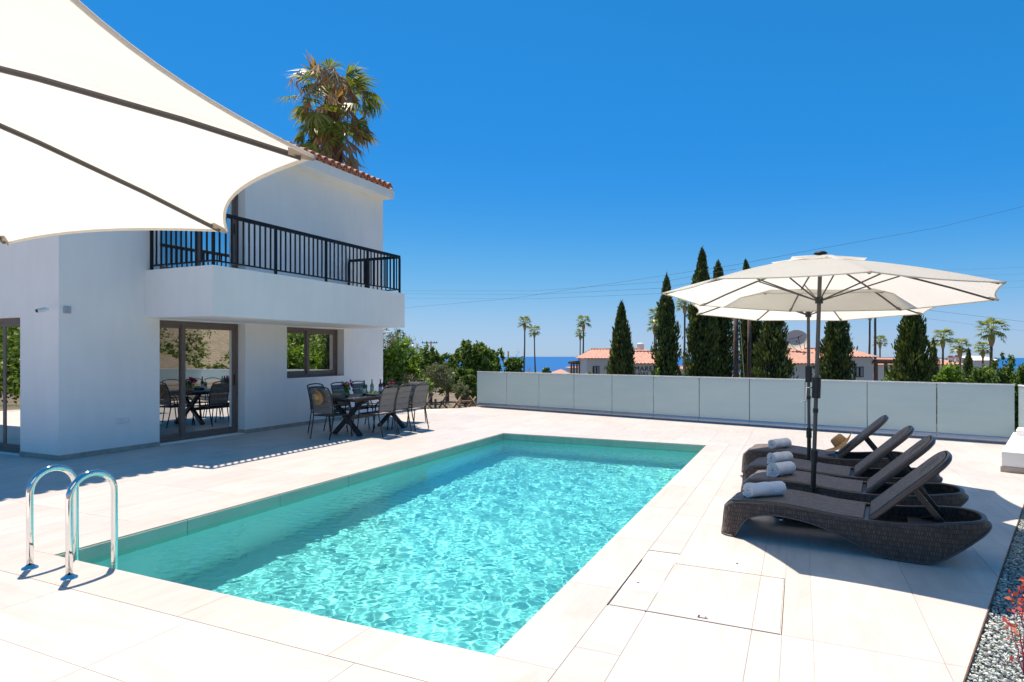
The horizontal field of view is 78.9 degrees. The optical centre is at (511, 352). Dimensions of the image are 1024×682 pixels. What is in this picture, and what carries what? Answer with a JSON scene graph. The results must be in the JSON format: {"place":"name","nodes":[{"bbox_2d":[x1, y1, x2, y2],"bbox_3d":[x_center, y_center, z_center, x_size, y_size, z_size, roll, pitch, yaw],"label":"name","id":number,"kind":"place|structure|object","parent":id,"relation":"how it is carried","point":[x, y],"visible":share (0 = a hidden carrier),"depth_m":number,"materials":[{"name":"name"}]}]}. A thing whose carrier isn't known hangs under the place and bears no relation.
{"place":"outdoors","nodes":[
{"label":"outdoors","id":0,"kind":"place"},
{"bbox_2d":[331,393,344,397],"bbox_3d":[-3.382,0.812,11.986,0.300,0.081,0.300,0,0,25],"label":"bread board","id":1,"kind":"object","parent":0,"point":[334,395],"visible":0.89,"depth_m":11.90,"materials":[{"name":"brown wood"}]},
{"bbox_2d":[0,407,1023,681],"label":"patio","id":2,"kind":"structure","parent":0,"point":[854,613],"depth_m":4.18,"materials":[{"name":"tile"}]},
{"bbox_2d":[20,464,117,580],"bbox_3d":[-3.292,1.678,4.651,0.590,1.643,0.420,0,0,25],"label":"pool ladder","id":3,"kind":"object","parent":2,"relation":"attached to","point":[72,524],"visible":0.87,"depth_m":4.61,"materials":[{"name":"metal"}]},
{"bbox_2d":[0,0,316,245],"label":"parasol","id":4,"kind":"object","parent":2,"relation":"on","point":[104,126],"visible":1,"depth_m":2.06,"materials":[{"name":"beige fabric"}]},
{"bbox_2d":[0,138,404,460],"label":"white villa","id":5,"kind":"object","parent":2,"relation":"on","point":[268,307],"visible":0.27,"depth_m":11.03,"materials":[{"name":"paint"}]},
{"bbox_2d":[0,318,19,452],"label":"sliding door","id":6,"kind":"structure","parent":5,"relation":"in","point":[9,327],"depth_m":9.94,"materials":[{"name":"clear glass"}]},
{"bbox_2d":[160,320,237,442],"bbox_3d":[-5.886,0.509,11.601,0.098,2.158,1.820,0,0,25],"label":"sliding door","id":7,"kind":"structure","parent":5,"relation":"in","point":[199,360],"depth_m":11.60,"materials":[{"name":"glass"}]},
{"bbox_2d":[160,194,237,268],"bbox_3d":[-5.886,-2.450,11.601,0.098,2.100,1.820,0,0,25],"label":"sliding door","id":8,"kind":"structure","parent":5,"relation":"in","point":[232,209],"depth_m":11.74,"materials":[{"name":"clear glass"}]},
{"bbox_2d":[287,327,336,376],"bbox_3d":[-4.660,-0.011,14.262,0.090,1.098,1.840,0,0,25],"label":"window","id":9,"kind":"structure","parent":5,"relation":"in","point":[310,351],"depth_m":14.31,"materials":[{"name":"beige metal"}]},
{"bbox_2d":[307,383,347,432],"bbox_3d":[-3.697,1.108,12.418,0.657,0.989,0.563,0,0,25],"label":"garden chair","id":10,"kind":"object","parent":2,"relation":"on","point":[335,411],"visible":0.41,"depth_m":12.33,"materials":[{"name":"grey metal"}]},
{"bbox_2d":[309,386,351,439],"bbox_3d":[-3.422,1.108,11.710,0.563,0.989,0.657,0,0,25],"label":"garden chair","id":11,"kind":"object","parent":2,"relation":"on","point":[327,412],"visible":0.88,"depth_m":11.51,"materials":[{"name":"fabric"}]},
{"bbox_2d":[312,388,322,404],"bbox_3d":[-3.583,0.805,11.388,0.104,0.320,0.320,-14,29,-42],"label":"straw hat","id":12,"kind":"object","parent":11,"relation":"hanging from","point":[317,396],"visible":1,"depth_m":11.36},
{"bbox_2d":[330,382,369,431],"bbox_3d":[-3.392,1.108,12.983,0.657,0.989,0.563,0,0,27],"label":"garden chair","id":13,"kind":"object","parent":2,"relation":"on","point":[336,390],"visible":0.34,"depth_m":13.04,"materials":[{"name":"fabric"}]},
{"bbox_2d":[351,381,387,427],"bbox_3d":[-3.116,1.108,13.580,0.657,0.989,0.563,0,0,23],"label":"garden chair","id":14,"kind":"object","parent":2,"relation":"on","point":[358,385],"visible":0.5,"depth_m":13.59,"materials":[{"name":"fabric"}]},
{"bbox_2d":[330,392,412,435],"bbox_3d":[-2.901,1.240,12.744,0.917,0.770,2.160,0,0,25],"label":"dining table","id":15,"kind":"object","parent":2,"relation":"on","point":[356,397],"visible":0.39,"depth_m":12.11,"materials":[{"name":"stone"}]},
{"bbox_2d":[338,379,354,396],"bbox_3d":[-3.221,0.687,12.087,0.340,0.332,0.304,0,0,25],"label":"flower vase","id":16,"kind":"object","parent":15,"relation":"on","point":[345,386],"visible":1,"depth_m":12.07,"materials":[{"name":"glass"}]},
{"bbox_2d":[362,380,365,395],"bbox_3d":[-2.948,0.702,12.402,0.075,0.306,0.075,0,0,25],"label":"wine bottle","id":17,"kind":"object","parent":15,"relation":"on","point":[364,388],"visible":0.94,"depth_m":12.38,"materials":[{"name":"green glass"}]},
{"bbox_2d":[363,390,380,395],"bbox_3d":[-2.796,0.800,12.349,0.320,0.103,0.352,0,0,25],"label":"salad bowl","id":18,"kind":"object","parent":15,"relation":"on","point":[372,393],"visible":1,"depth_m":12.28,"materials":[{"name":"food"}]},
{"bbox_2d":[382,379,397,393],"bbox_3d":[-2.570,0.697,13.024,0.311,0.312,0.302,0,0,25],"label":"flower vase","id":19,"kind":"object","parent":15,"relation":"on","point":[391,382],"visible":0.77,"depth_m":12.99,"materials":[{"name":"green plant"}]},
{"bbox_2d":[356,385,397,437],"bbox_3d":[-2.595,1.108,12.051,0.657,0.989,0.563,0,0,25],"label":"garden chair","id":20,"kind":"object","parent":2,"relation":"on","point":[389,403],"visible":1,"depth_m":11.94,"materials":[{"name":"fabric"}]},
{"bbox_2d":[57,434,704,622],"bbox_3d":[-0.133,2.355,7.835,3.890,1.490,8.227,0,0,25],"label":"pool basin","id":21,"kind":"object","parent":2,"relation":"in","point":[95,551],"visible":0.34,"depth_m":7.47,"materials":[{"name":"tile"}]},
{"bbox_2d":[82,439,698,654],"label":"pool water","id":22,"kind":"structure","parent":21,"relation":"in","point":[493,548],"depth_m":5.63,"materials":[{"name":"liquid"}]},
{"bbox_2d":[373,383,412,433],"bbox_3d":[-2.390,1.108,12.542,0.657,0.989,0.563,0,0,23],"label":"garden chair","id":23,"kind":"object","parent":2,"relation":"on","point":[401,400],"visible":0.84,"depth_m":12.44,"materials":[{"name":"fabric"}]},
{"bbox_2d":[391,382,429,430],"bbox_3d":[-2.111,1.108,13.049,0.657,0.989,0.563,0,0,29],"label":"garden chair","id":24,"kind":"object","parent":2,"relation":"on","point":[419,397],"visible":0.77,"depth_m":12.95,"materials":[{"name":"fabric"}]},
{"bbox_2d":[406,379,425,421],"bbox_3d":[-2.331,1.108,14.383,0.563,0.989,0.657,0,0,21],"label":"garden chair","id":25,"kind":"object","parent":2,"relation":"on","point":[414,383],"visible":0.3,"depth_m":14.62,"materials":[{"name":"fabric"}]},
{"bbox_2d":[607,559,784,634],"bbox_3d":[1.267,1.604,4.174,1.018,0.012,0.959,0,0,25],"label":"access cover","id":26,"kind":"object","parent":2,"relation":"on","point":[726,598],"visible":1,"depth_m":4.10,"materials":[{"name":"tile"}]},
{"bbox_2d":[476,371,1014,443],"bbox_3d":[3.870,1.075,14.690,12.464,1.050,0.075,0,0,38],"label":"glass fence","id":27,"kind":"object","parent":2,"relation":"on","point":[978,412],"visible":0.92,"depth_m":13.38,"materials":[{"name":"glass"}]},
{"bbox_2d":[690,288,934,460],"bbox_3d":[3.742,0.319,7.855,2.883,2.559,2.883,0,0,25],"label":"parasol","id":28,"kind":"object","parent":2,"relation":"on","point":[759,315],"visible":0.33,"depth_m":8.42,"materials":[{"name":"beige fabric"}]},
{"bbox_2d":[741,415,902,472],"bbox_3d":[4.055,1.190,8.099,1.953,0.819,0.714,0,0,29],"label":"sun lounger","id":29,"kind":"object","parent":2,"relation":"on","point":[843,456],"visible":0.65,"depth_m":7.96,"materials":[{"name":"wicker"}]},
{"bbox_2d":[768,438,791,448],"bbox_3d":[3.574,1.213,8.320,0.318,0.136,0.164,0,0,-29],"label":"rolled towel","id":30,"kind":"object","parent":29,"relation":"on","point":[779,443],"visible":1,"depth_m":8.26,"materials":[{"name":"white fabric"}]},
{"bbox_2d":[825,431,851,450],"bbox_3d":[4.184,1.130,7.959,0.410,0.134,0.410,-46,-20,21],"label":"straw hat","id":31,"kind":"object","parent":29,"relation":"on","point":[839,441],"visible":1,"depth_m":7.89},
{"bbox_2d":[661,251,1005,521],"bbox_3d":[3.006,0.304,6.058,2.794,2.589,2.794,0,0,36],"label":"parasol","id":32,"kind":"object","parent":2,"relation":"on","point":[911,287],"visible":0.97,"depth_m":6.11,"materials":[{"name":"beige fabric"}]},
{"bbox_2d":[742,425,942,482],"bbox_3d":[3.638,1.190,6.962,1.953,0.819,0.714,0,0,30],"label":"sun lounger","id":33,"kind":"object","parent":2,"relation":"on","point":[862,470],"visible":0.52,"depth_m":6.83,"materials":[{"name":"plastic"}]},
{"bbox_2d":[767,451,792,462],"bbox_3d":[3.104,1.214,7.213,0.298,0.135,0.165,0,0,-27],"label":"rolled towel","id":34,"kind":"object","parent":33,"relation":"on","point":[777,457],"visible":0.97,"depth_m":7.15,"materials":[{"name":"white fabric"}]},
{"bbox_2d":[741,435,968,506],"bbox_3d":[3.327,1.190,6.173,1.953,0.819,0.714,0,0,31],"label":"sun lounger","id":35,"kind":"object","parent":2,"relation":"on","point":[873,487],"visible":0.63,"depth_m":5.96,"materials":[{"name":"plastic"}]},
{"bbox_2d":[766,461,795,476],"bbox_3d":[2.807,1.210,6.483,0.308,0.147,0.172,0,0,-32],"label":"rolled towel","id":36,"kind":"object","parent":35,"relation":"on","point":[780,468],"visible":1,"depth_m":6.42,"materials":[{"name":"white fabric"}]},
{"bbox_2d":[721,450,992,563],"bbox_3d":[2.831,1.190,5.258,1.953,0.819,0.714,0,0,31],"label":"sun lounger","id":37,"kind":"object","parent":2,"relation":"on","point":[928,531],"visible":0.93,"depth_m":4.96,"materials":[{"name":"wicker"}]},
{"bbox_2d":[742,481,786,497],"bbox_3d":[2.248,1.217,5.546,0.358,0.135,0.165,0,0,-15],"label":"rolled towel","id":38,"kind":"object","parent":37,"relation":"on","point":[760,489],"visible":1,"depth_m":5.49,"materials":[{"name":"white fabric"}]},
{"bbox_2d":[1000,427,1023,473],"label":"planter wall","id":39,"kind":"structure","parent":2,"relation":"on","point":[1013,455],"depth_m":8.34,"materials":[{"name":"white paint"}]},
{"bbox_2d":[1018,385,1023,427],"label":"glass fence","id":40,"kind":"object","parent":2,"relation":"on","point":[1021,406],"visible":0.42,"depth_m":10.58,"materials":[{"name":"glass"}]},
{"bbox_2d":[80,0,1023,357],"label":"sky","id":41,"kind":"structure","parent":0,"point":[528,146],"materials":[{"name":"blue"}]},
{"bbox_2d":[417,372,1016,426],"bbox_3d":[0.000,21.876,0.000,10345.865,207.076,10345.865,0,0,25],"label":"ground","id":42,"kind":"structure","parent":0,"point":[438,397],"depth_m":105.29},
{"bbox_2d":[274,50,387,170],"bbox_3d":[-5.938,-3.769,20.514,3.617,11.898,3.629,0,0,1],"label":"shaggy palm","id":43,"kind":"object","parent":42,"relation":"on","point":[329,129],"visible":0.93,"depth_m":19.97,"materials":[{"name":"green plant"}]},
{"bbox_2d":[383,328,425,375],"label":"olive tree","id":44,"kind":"object","parent":42,"relation":"on","point":[391,340],"visible":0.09,"depth_m":22.94,"materials":[{"name":"green plant"}]},
{"bbox_2d":[392,373,416,387],"bbox_3d":[-3.066,1.377,17.609,0.811,1.608,0.701,0,0,7],"label":"bush","id":45,"kind":"object","parent":42,"relation":"on","point":[411,376],"visible":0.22,"depth_m":17.53,"materials":[{"name":"green plant"}]},
{"bbox_2d":[383,334,434,401],"bbox_3d":[-3.196,0.827,18.465,1.847,2.771,1.756,0,0,-27],"label":"bush","id":46,"kind":"object","parent":42,"relation":"on","point":[394,356],"visible":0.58,"depth_m":18.31,"materials":[{"name":"green plant"}]},
{"bbox_2d":[418,341,446,401],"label":"leafy tree","id":47,"kind":"object","parent":42,"relation":"on","point":[432,356],"visible":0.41,"depth_m":29.92,"materials":[{"name":"green plant"}]},
{"bbox_2d":[421,361,455,394],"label":"olive tree","id":48,"kind":"object","parent":42,"relation":"on","point":[438,374],"visible":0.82,"depth_m":19.87,"materials":[{"name":"green plant"}]},
{"bbox_2d":[410,393,476,408],"bbox_3d":[-1.953,1.890,20.026,2.742,1.219,0.134,0,0,-24],"label":"rustic fence","id":49,"kind":"object","parent":42,"relation":"on","point":[457,402],"visible":0.23,"depth_m":19.97,"materials":[{"name":"brown wood"}]},
{"bbox_2d":[421,403,473,408],"bbox_3d":[-2.914,1.979,20.479,3.828,0.704,7.222,0,0,-3],"label":"dry ground cover","id":50,"kind":"object","parent":42,"relation":"on","point":[441,407],"visible":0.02,"depth_m":22.95,"materials":[{"name":"brown plant"}]},
{"bbox_2d":[439,352,458,403],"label":"leafy tree","id":51,"kind":"object","parent":42,"relation":"on","point":[451,361],"visible":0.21,"depth_m":31.91,"materials":[{"name":"green plant"}]},
{"bbox_2d":[451,379,471,396],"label":"olive tree","id":52,"kind":"object","parent":42,"relation":"on","point":[461,386],"visible":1,"depth_m":19.49,"materials":[{"name":"green plant"}]},
{"bbox_2d":[447,368,476,406],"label":"leafy tree","id":53,"kind":"object","parent":42,"relation":"on","point":[465,376],"visible":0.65,"depth_m":25.90,"materials":[{"name":"green plant"}]},
{"bbox_2d":[452,339,497,402],"bbox_3d":[-1.665,0.927,29.019,2.271,3.187,1.844,0,0,-4],"label":"leafy tree","id":54,"kind":"object","parent":42,"relation":"on","point":[470,356],"visible":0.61,"depth_m":28.58,"materials":[{"name":"green plant"}]},
{"bbox_2d":[485,347,505,371],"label":"leafy tree","id":55,"kind":"object","parent":42,"relation":"on","point":[494,356],"visible":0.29,"depth_m":32.81,"materials":[{"name":"green plant"}]},
{"bbox_2d":[502,356,524,371],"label":"leafy tree","id":56,"kind":"object","parent":42,"relation":"on","point":[512,364],"visible":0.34,"depth_m":37.71,"materials":[{"name":"green plant"}]},
{"bbox_2d":[517,316,532,371],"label":"fan palm","id":57,"kind":"object","parent":42,"relation":"on","point":[525,321],"visible":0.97,"depth_m":99.91,"materials":[{"name":"green plant"}]},
{"bbox_2d":[529,325,539,372],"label":"fan palm","id":58,"kind":"object","parent":42,"relation":"on","point":[534,334],"visible":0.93,"depth_m":111.87,"materials":[{"name":"green plant"}]},
{"bbox_2d":[541,366,551,372],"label":"bush","id":59,"kind":"object","parent":42,"relation":"on","point":[546,370],"visible":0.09,"depth_m":60.02,"materials":[{"name":"green plant"}]},
{"bbox_2d":[568,361,579,373],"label":"pergola","id":60,"kind":"object","parent":42,"relation":"on","point":[574,362],"visible":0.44,"depth_m":54.93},
{"bbox_2d":[574,328,586,353],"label":"fan palm","id":61,"kind":"object","parent":42,"relation":"on","point":[580,331],"visible":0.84,"depth_m":105.86,"materials":[{"name":"green plant"}]},
{"bbox_2d":[575,315,591,353],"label":"fan palm","id":62,"kind":"object","parent":42,"relation":"on","point":[582,323],"visible":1,"depth_m":94.90,"materials":[{"name":"green plant"}]},
{"bbox_2d":[575,348,650,373],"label":"villa","id":63,"kind":"object","parent":42,"relation":"on","point":[593,360],"visible":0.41,"depth_m":50.41,"materials":[{"name":"paint"}]},
{"bbox_2d":[593,366,599,373],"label":"window","id":64,"kind":"structure","parent":63,"relation":"in","point":[596,369],"depth_m":49.98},
{"bbox_2d":[604,300,635,374],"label":"cypress tree","id":65,"kind":"object","parent":42,"relation":"on","point":[621,359],"visible":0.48,"depth_m":26.74,"materials":[{"name":"green plant"}]},
{"bbox_2d":[631,350,655,374],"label":"villa","id":66,"kind":"object","parent":42,"relation":"on","point":[642,356],"visible":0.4,"depth_m":44.15,"materials":[{"name":"tile"}]},
{"bbox_2d":[637,343,643,349],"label":"water tank","id":67,"kind":"object","parent":66,"relation":"on","point":[640,346],"visible":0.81,"depth_m":47.28,"materials":[{"name":"white paint"}]},
{"bbox_2d":[647,319,657,343],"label":"fan palm","id":68,"kind":"object","parent":42,"relation":"on","point":[653,326],"visible":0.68,"depth_m":89.85,"materials":[{"name":"green plant"}]},
{"bbox_2d":[648,307,657,348],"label":"fan palm","id":69,"kind":"object","parent":42,"relation":"on","point":[654,316],"visible":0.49,"depth_m":97.86,"materials":[{"name":"green plant"}]},
{"bbox_2d":[648,272,683,375],"bbox_3d":[7.254,0.424,29.033,1.648,8.440,1.608,0,0,-12],"label":"cypress tree","id":70,"kind":"object","parent":42,"relation":"on","point":[665,353],"visible":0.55,"depth_m":28.73,"materials":[{"name":"green plant"}]},
{"bbox_2d":[676,298,690,375],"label":"fan palm","id":71,"kind":"object","parent":42,"relation":"on","point":[684,306],"visible":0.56,"depth_m":61.93,"materials":[{"name":"green plant"}]},
{"bbox_2d":[681,246,720,416],"bbox_3d":[9.176,-0.226,30.006,1.801,9.956,1.867,0,0,-10],"label":"cypress tree","id":72,"kind":"object","parent":42,"relation":"on","point":[701,343],"visible":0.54,"depth_m":29.64,"materials":[{"name":"green plant"}]},
{"bbox_2d":[711,259,742,376],"bbox_3d":[10.632,-0.015,31.995,2.130,9.651,2.232,0,0,8],"label":"cypress tree","id":73,"kind":"object","parent":42,"relation":"on","point":[723,349],"visible":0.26,"depth_m":31.52,"materials":[{"name":"green plant"}]},
{"bbox_2d":[733,318,738,376],"bbox_3d":[10.087,0.527,28.000,0.256,8.259,0.256,0,0,0],"label":"utility pole","id":74,"kind":"object","parent":42,"relation":"on","point":[735,347],"visible":0.4,"depth_m":27.91,"materials":[{"name":"brown wood"}]},
{"bbox_2d":[408,265,731,307],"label":"overhead wire","id":75,"kind":"object","parent":74,"relation":"attached to","point":[577,288],"visible":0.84,"depth_m":44.21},
{"bbox_2d":[507,278,713,294],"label":"overhead wire","id":76,"kind":"object","parent":74,"relation":"attached to","point":[576,292],"visible":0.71,"depth_m":51.71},
{"bbox_2d":[737,206,1023,264],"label":"overhead wire","id":77,"kind":"object","parent":74,"relation":"attached to","point":[876,238],"visible":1,"depth_m":30.91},
{"bbox_2d":[747,320,750,419],"bbox_3d":[12.596,0.613,33.000,0.222,8.699,0.222,0,0,0],"label":"utility pole","id":78,"kind":"object","parent":42,"relation":"on","point":[748,348],"visible":0.32,"depth_m":32.91,"materials":[{"name":"brown wood"}]},
{"bbox_2d":[739,259,762,377],"bbox_3d":[13.216,-0.138,34.034,1.995,10.232,1.973,0,0,25],"label":"cypress tree","id":79,"kind":"object","parent":42,"relation":"on","point":[756,326],"visible":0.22,"depth_m":33.73,"materials":[{"name":"green plant"}]},
{"bbox_2d":[749,321,798,409],"bbox_3d":[10.983,0.991,25.953,1.963,7.204,1.975,0,0,-41],"label":"cypress tree","id":80,"kind":"object","parent":42,"relation":"on","point":[772,345],"visible":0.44,"depth_m":25.68,"materials":[{"name":"green plant"}]},
{"bbox_2d":[786,348,826,423],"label":"villa","id":81,"kind":"object","parent":42,"relation":"on","point":[799,357],"visible":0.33,"depth_m":44.22,"materials":[{"name":"paint"}]},
{"bbox_2d":[787,330,806,363],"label":"satellite dish","id":82,"kind":"object","parent":81,"relation":"on","point":[797,340],"visible":0.83,"depth_m":46.95,"materials":[{"name":"grey metal"}]},
{"bbox_2d":[812,320,857,379],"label":"cypress tree","id":83,"kind":"object","parent":42,"relation":"on","point":[836,347],"visible":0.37,"depth_m":26.68,"materials":[{"name":"green plant"}]},
{"bbox_2d":[806,350,877,426],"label":"villa","id":84,"kind":"object","parent":42,"relation":"on","point":[864,367],"visible":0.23,"depth_m":43.00,"materials":[{"name":"paint"}]},
{"bbox_2d":[854,367,863,376],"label":"window","id":85,"kind":"structure","parent":84,"relation":"in","point":[860,370],"depth_m":42.98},
{"bbox_2d":[868,318,871,353],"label":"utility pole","id":86,"kind":"object","parent":42,"relation":"on","point":[869,344],"visible":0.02,"depth_m":73.92,"materials":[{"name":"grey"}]},
{"bbox_2d":[873,318,876,380],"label":"fan palm","id":87,"kind":"object","parent":42,"relation":"on","point":[875,350],"visible":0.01,"depth_m":55.94,"materials":[{"name":"plant"}]},
{"bbox_2d":[872,335,887,356],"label":"fan palm","id":88,"kind":"object","parent":42,"relation":"on","point":[880,345],"visible":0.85,"depth_m":103.82,"materials":[{"name":"green plant"}]},
{"bbox_2d":[872,359,897,380],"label":"pergola","id":89,"kind":"object","parent":42,"relation":"on","point":[875,362],"visible":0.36,"depth_m":42.93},
{"bbox_2d":[873,357,898,380],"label":"villa","id":90,"kind":"object","parent":42,"relation":"on","point":[880,371],"visible":0.09,"depth_m":90.00,"materials":[{"name":"paint"}]},
{"bbox_2d":[881,367,896,380],"bbox_3d":[21.869,2.973,36.002,1.337,4.338,1.012,0,0,43],"label":"bush","id":91,"kind":"object","parent":42,"relation":"on","point":[888,378],"visible":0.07,"depth_m":36.01,"materials":[{"name":"green plant"}]},
{"bbox_2d":[883,315,936,418],"bbox_3d":[15.457,1.021,23.999,1.643,7.152,1.738,0,0,-25],"label":"cypress tree","id":92,"kind":"object","parent":42,"relation":"on","point":[912,342],"visible":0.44,"depth_m":23.71,"materials":[{"name":"green plant"}]},
{"bbox_2d":[928,337,941,414],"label":"cypress tree","id":93,"kind":"object","parent":42,"relation":"on","point":[935,359],"visible":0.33,"depth_m":69.72,"materials":[{"name":"green plant"}]},
{"bbox_2d":[930,327,955,367],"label":"fan palm","id":94,"kind":"object","parent":42,"relation":"on","point":[942,341],"visible":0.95,"depth_m":73.89,"materials":[{"name":"green plant"}]},
{"bbox_2d":[928,357,962,372],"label":"villa","id":95,"kind":"object","parent":42,"relation":"on","point":[945,362],"visible":0.13,"depth_m":95.40,"materials":[{"name":"paint"}]},
{"bbox_2d":[931,359,964,424],"bbox_3d":[17.453,2.386,24.975,1.425,4.241,1.659,0,0,42],"label":"bush","id":96,"kind":"object","parent":42,"relation":"on","point":[949,373],"visible":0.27,"depth_m":24.74,"materials":[{"name":"green plant"}]},
{"bbox_2d":[947,338,972,369],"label":"fan palm","id":97,"kind":"object","parent":42,"relation":"on","point":[960,351],"visible":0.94,"depth_m":77.84,"materials":[{"name":"green plant"}]},
{"bbox_2d":[962,347,973,382],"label":"cypress tree","id":98,"kind":"object","parent":42,"relation":"on","point":[968,363],"visible":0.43,"depth_m":59.84,"materials":[{"name":"green plant"}]},
{"bbox_2d":[944,355,997,377],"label":"villa","id":99,"kind":"object","parent":42,"relation":"on","point":[977,360],"visible":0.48,"depth_m":121.55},
{"bbox_2d":[965,363,999,383],"bbox_3d":[19.461,2.523,26.052,1.847,4.189,1.640,0,0,-45],"label":"bush","id":100,"kind":"object","parent":42,"relation":"on","point":[984,374],"visible":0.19,"depth_m":25.76,"materials":[{"name":"green plant"}]},
{"bbox_2d":[972,341,993,367],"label":"fan palm","id":101,"kind":"object","parent":42,"relation":"on","point":[982,348],"visible":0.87,"depth_m":83.87,"materials":[{"name":"green plant"}]},
{"bbox_2d":[974,318,1010,368],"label":"fan palm","id":102,"kind":"object","parent":42,"relation":"on","point":[991,336],"visible":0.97,"depth_m":57.82,"materials":[{"name":"green plant"}]},
{"bbox_2d":[990,351,1015,383],"bbox_3d":[22.283,2.356,28.079,1.401,4.870,0.916,0,0,5],"label":"bush","id":103,"kind":"object","parent":42,"relation":"on","point":[1004,373],"visible":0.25,"depth_m":27.96,"materials":[{"name":"green plant"}]},
{"bbox_2d":[1008,363,1023,431],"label":"bush","id":104,"kind":"object","parent":42,"relation":"on","point":[1019,375],"visible":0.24,"depth_m":23.82,"materials":[{"name":"green plant"}]},
{"bbox_2d":[444,357,1023,372],"bbox_3d":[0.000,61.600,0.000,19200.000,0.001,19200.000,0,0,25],"label":"sea","id":105,"kind":"structure","parent":0,"point":[555,363],"depth_m":3921.91,"materials":[{"name":"blue liquid"}]},
{"bbox_2d":[966,509,1023,681],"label":"gravel","id":106,"kind":"structure","parent":0,"point":[1003,584],"depth_m":3.64,"materials":[{"name":"gravel"}]},
{"bbox_2d":[1004,577,1023,626],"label":"red shrub","id":107,"kind":"object","parent":106,"relation":"on","point":[1021,599],"visible":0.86,"depth_m":3.60,"materials":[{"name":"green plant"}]},
{"bbox_2d":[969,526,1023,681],"bbox_3d":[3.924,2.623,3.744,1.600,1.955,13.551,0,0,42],"label":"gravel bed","id":108,"kind":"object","parent":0,"point":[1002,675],"depth_m":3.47,"materials":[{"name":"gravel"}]},
{"bbox_2d":[1002,601,1023,674],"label":"red shrub","id":109,"kind":"object","parent":108,"relation":"on","point":[1011,625],"visible":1,"depth_m":3.17,"materials":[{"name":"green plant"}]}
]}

